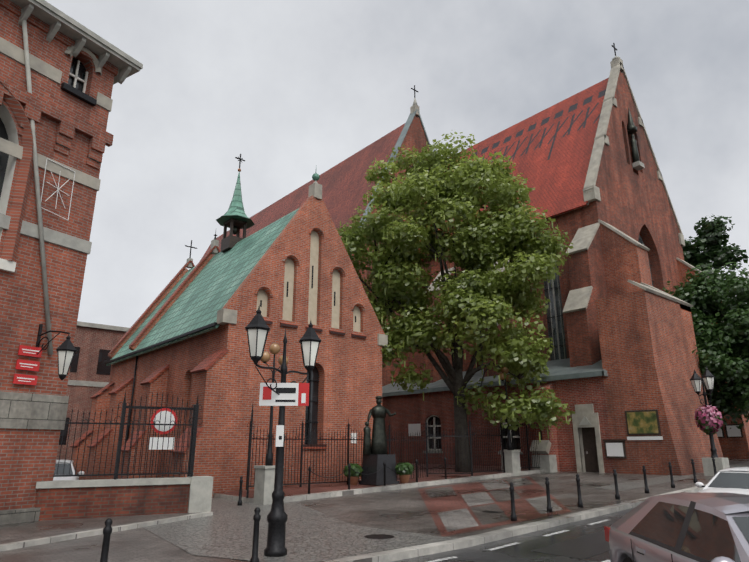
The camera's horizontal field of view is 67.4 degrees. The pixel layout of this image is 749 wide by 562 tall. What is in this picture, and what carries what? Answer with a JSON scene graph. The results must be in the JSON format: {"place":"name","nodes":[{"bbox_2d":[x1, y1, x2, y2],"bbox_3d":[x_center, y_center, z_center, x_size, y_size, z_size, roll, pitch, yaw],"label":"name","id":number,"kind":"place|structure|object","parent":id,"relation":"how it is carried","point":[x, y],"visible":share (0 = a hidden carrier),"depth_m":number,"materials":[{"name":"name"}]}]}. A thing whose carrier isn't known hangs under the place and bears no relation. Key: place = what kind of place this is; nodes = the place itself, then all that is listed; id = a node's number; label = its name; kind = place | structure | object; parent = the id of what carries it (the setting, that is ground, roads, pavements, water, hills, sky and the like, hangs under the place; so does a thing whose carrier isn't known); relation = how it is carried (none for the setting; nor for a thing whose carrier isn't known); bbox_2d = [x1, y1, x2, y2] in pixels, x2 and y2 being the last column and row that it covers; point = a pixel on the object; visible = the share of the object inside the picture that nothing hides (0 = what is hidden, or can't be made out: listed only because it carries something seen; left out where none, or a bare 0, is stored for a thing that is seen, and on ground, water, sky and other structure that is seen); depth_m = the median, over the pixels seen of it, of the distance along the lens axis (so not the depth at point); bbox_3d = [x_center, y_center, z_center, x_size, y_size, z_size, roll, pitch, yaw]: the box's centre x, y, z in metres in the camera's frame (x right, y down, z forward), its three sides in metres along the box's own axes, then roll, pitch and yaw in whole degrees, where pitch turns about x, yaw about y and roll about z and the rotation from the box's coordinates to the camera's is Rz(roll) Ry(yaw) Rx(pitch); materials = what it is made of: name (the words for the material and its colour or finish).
{"place":"outdoors","nodes":[
{"label":"outdoors","id":0,"kind":"place"},
{"bbox_2d":[0,6,114,510],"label":"building","id":1,"kind":"structure","parent":0,"point":[28,457],"depth_m":14.76,"materials":[{"name":"red brick"}]},
{"bbox_2d":[109,201,381,492],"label":"chapel walls","id":2,"kind":"structure","parent":0,"point":[347,371],"depth_m":24.87,"materials":[{"name":"red brick"}]},
{"bbox_2d":[0,459,748,561],"bbox_3d":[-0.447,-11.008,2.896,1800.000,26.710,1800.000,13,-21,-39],"label":"ground","id":3,"kind":"structure","parent":0,"point":[469,521],"depth_m":12.87,"materials":[{"name":"grey stone"}]},
{"bbox_2d":[53,460,83,479],"bbox_3d":[-11.944,7.388,20.822,2.104,1.440,4.202,8,-18,-24],"label":"parked car","id":4,"kind":"object","parent":3,"relation":"on","point":[66,468],"visible":0.29,"depth_m":20.44,"materials":[{"name":"metal"}]},
{"bbox_2d":[0,0,142,524],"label":"building trim","id":5,"kind":"structure","parent":3,"relation":"on","point":[18,410],"depth_m":14.86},
{"bbox_2d":[35,392,212,520],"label":"fence wall","id":6,"kind":"structure","parent":3,"relation":"on","point":[115,496],"depth_m":14.96,"materials":[{"name":"brick"}]},
{"bbox_2d":[70,154,387,497],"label":"chapel trim","id":7,"kind":"structure","parent":3,"relation":"on","point":[209,291],"depth_m":27.27,"materials":[{"name":"green metal"}]},
{"bbox_2d":[253,343,288,504],"bbox_3d":[-3.504,4.799,19.036,1.320,5.430,0.720,13,-21,-39],"label":"globe lamp","id":8,"kind":"object","parent":3,"relation":"on","point":[264,482],"visible":0.81,"depth_m":18.42,"materials":[{"name":"grey concrete"}]},
{"bbox_2d":[245,306,321,556],"bbox_3d":[-1.664,2.687,10.367,0.726,4.355,1.990,-12,-20,35],"label":"street lamp","id":9,"kind":"object","parent":3,"relation":"on","point":[282,394],"visible":1,"depth_m":10.29,"materials":[{"name":"metal"}]},
{"bbox_2d":[200,85,430,386],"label":"church nave","id":10,"kind":"structure","parent":3,"relation":"on","point":[345,186],"depth_m":55.33,"materials":[{"name":"tile"}]},
{"bbox_2d":[213,463,544,502],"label":"forecourt","id":11,"kind":"structure","parent":3,"relation":"on","point":[317,491],"depth_m":22.44,"materials":[{"name":"grey concrete"}]},
{"bbox_2d":[359,396,399,484],"bbox_3d":[0.182,6.491,23.081,1.376,3.510,1.252,13,-21,-39],"label":"statue","id":12,"kind":"object","parent":11,"relation":"on","point":[376,455],"visible":1,"depth_m":22.77,"materials":[{"name":"metal"}]},
{"bbox_2d":[350,475,409,484],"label":"flower pots","id":13,"kind":"object","parent":11,"relation":"on","point":[403,479],"visible":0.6,"depth_m":22.65,"materials":[{"name":"ceramic"}]},
{"bbox_2d":[343,463,362,477],"bbox_3d":[-0.858,7.659,22.664,0.828,0.567,0.827,-9,-19,28],"label":"pot plant","id":14,"kind":"object","parent":13,"relation":"in","point":[356,468],"visible":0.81,"depth_m":22.42,"materials":[{"name":"green plant"}]},
{"bbox_2d":[395,462,413,474],"bbox_3d":[1.221,7.705,22.948,0.842,0.561,0.842,13,-21,-39],"label":"pot plant","id":15,"kind":"object","parent":13,"relation":"in","point":[406,468],"visible":0.88,"depth_m":22.68,"materials":[{"name":"green plant"}]},
{"bbox_2d":[245,405,541,497],"bbox_3d":[1.946,7.122,24.787,17.202,3.605,2.228,13,-21,-39],"label":"iron fence","id":16,"kind":"object","parent":11,"relation":"on","point":[250,433],"visible":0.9,"depth_m":24.23,"materials":[{"name":"metal"}]},
{"bbox_2d":[499,367,520,475],"bbox_3d":[6.668,7.003,28.042,1.320,5.430,0.720,13,-21,-39],"label":"globe lamp","id":17,"kind":"object","parent":11,"relation":"on","point":[512,459],"visible":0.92,"depth_m":27.38,"materials":[{"name":"concrete"}]},
{"bbox_2d":[56,321,748,459],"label":"background buildings","id":18,"kind":"structure","parent":3,"relation":"on","point":[90,370],"depth_m":40.18,"materials":[{"name":"red brick"}]},
{"bbox_2d":[100,456,716,561],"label":"bollards","id":19,"kind":"object","parent":3,"relation":"on","point":[107,530],"visible":0.98,"depth_m":13.78,"materials":[{"name":"metal"}]},
{"bbox_2d":[336,130,574,471],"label":"tree leaves","id":20,"kind":"object","parent":3,"relation":"on","point":[494,234],"depth_m":29.18,"materials":[{"name":"green plant"}]},
{"bbox_2d":[382,376,613,472],"bbox_3d":[6.952,10.278,35.892,4.300,6.350,19.300,13,-21,-39],"label":"church annex","id":21,"kind":"object","parent":3,"relation":"on","point":[417,409],"visible":0.42,"depth_m":33.01,"materials":[{"name":"brick"}]},
{"bbox_2d":[400,73,683,377],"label":"church chancel","id":22,"kind":"structure","parent":3,"relation":"on","point":[633,203],"depth_m":39.31,"materials":[{"name":"brick"}]},
{"bbox_2d":[382,290,723,475],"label":"church annex trim","id":23,"kind":"structure","parent":3,"relation":"on","point":[648,362],"depth_m":27.76,"materials":[{"name":"red brick"}]},
{"bbox_2d":[626,411,657,433],"bbox_3d":[12.613,6.674,26.469,0.001,0.980,1.390,13,-21,-39],"label":"notice board","id":24,"kind":"object","parent":23,"relation":"attached to","point":[642,422],"visible":1,"depth_m":26.46,"materials":[{"name":"paper"}]},
{"bbox_2d":[418,43,748,458],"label":"church chancel trim","id":25,"kind":"structure","parent":3,"relation":"on","point":[555,152],"depth_m":37.82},
{"bbox_2d":[604,493,748,561],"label":"silver car","id":26,"kind":"object","parent":3,"relation":"on","point":[693,527],"visible":1,"depth_m":5.88,"materials":[{"name":"painted metal"},{"name":"glass"},{"name":"rubber"}]},
{"bbox_2d":[662,262,748,428],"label":"tree leaves","id":27,"kind":"object","parent":3,"relation":"on","point":[721,346],"depth_m":31.99,"materials":[{"name":"green plant"}]},
{"bbox_2d":[690,366,729,475],"bbox_3d":[15.061,6.320,25.290,1.257,4.862,1.259,13,-21,-39],"label":"street lamp","id":28,"kind":"object","parent":3,"relation":"on","point":[706,378],"visible":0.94,"depth_m":25.08,"materials":[{"name":"metal"}]},
{"bbox_2d":[694,404,722,432],"bbox_3d":[15.056,6.186,25.311,1.143,1.290,1.122,13,-21,-39],"label":"flower basket","id":29,"kind":"object","parent":28,"relation":"attached to","point":[710,413],"visible":0.81,"depth_m":25.02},
{"bbox_2d":[696,410,722,434],"bbox_3d":[15.098,6.323,25.289,1.052,1.234,1.105,13,-21,-39],"label":"flower basket foliage","id":30,"kind":"object","parent":28,"relation":"attached to","point":[707,430],"visible":0.29,"depth_m":25.03,"materials":[{"name":"green plant"}]},
{"bbox_2d":[682,214,748,305],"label":"tree leaves","id":31,"kind":"object","parent":3,"relation":"on","point":[708,241],"depth_m":46.89,"materials":[{"name":"green plant"}]},
{"bbox_2d":[695,467,748,494],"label":"white car","id":32,"kind":"object","parent":3,"relation":"on","point":[731,480],"visible":0.46,"depth_m":14.61,"materials":[{"name":"metal"}]},
{"bbox_2d":[45,0,748,327],"label":"sky","id":33,"kind":"structure","parent":0,"point":[294,88],"materials":[{"name":"grey"}]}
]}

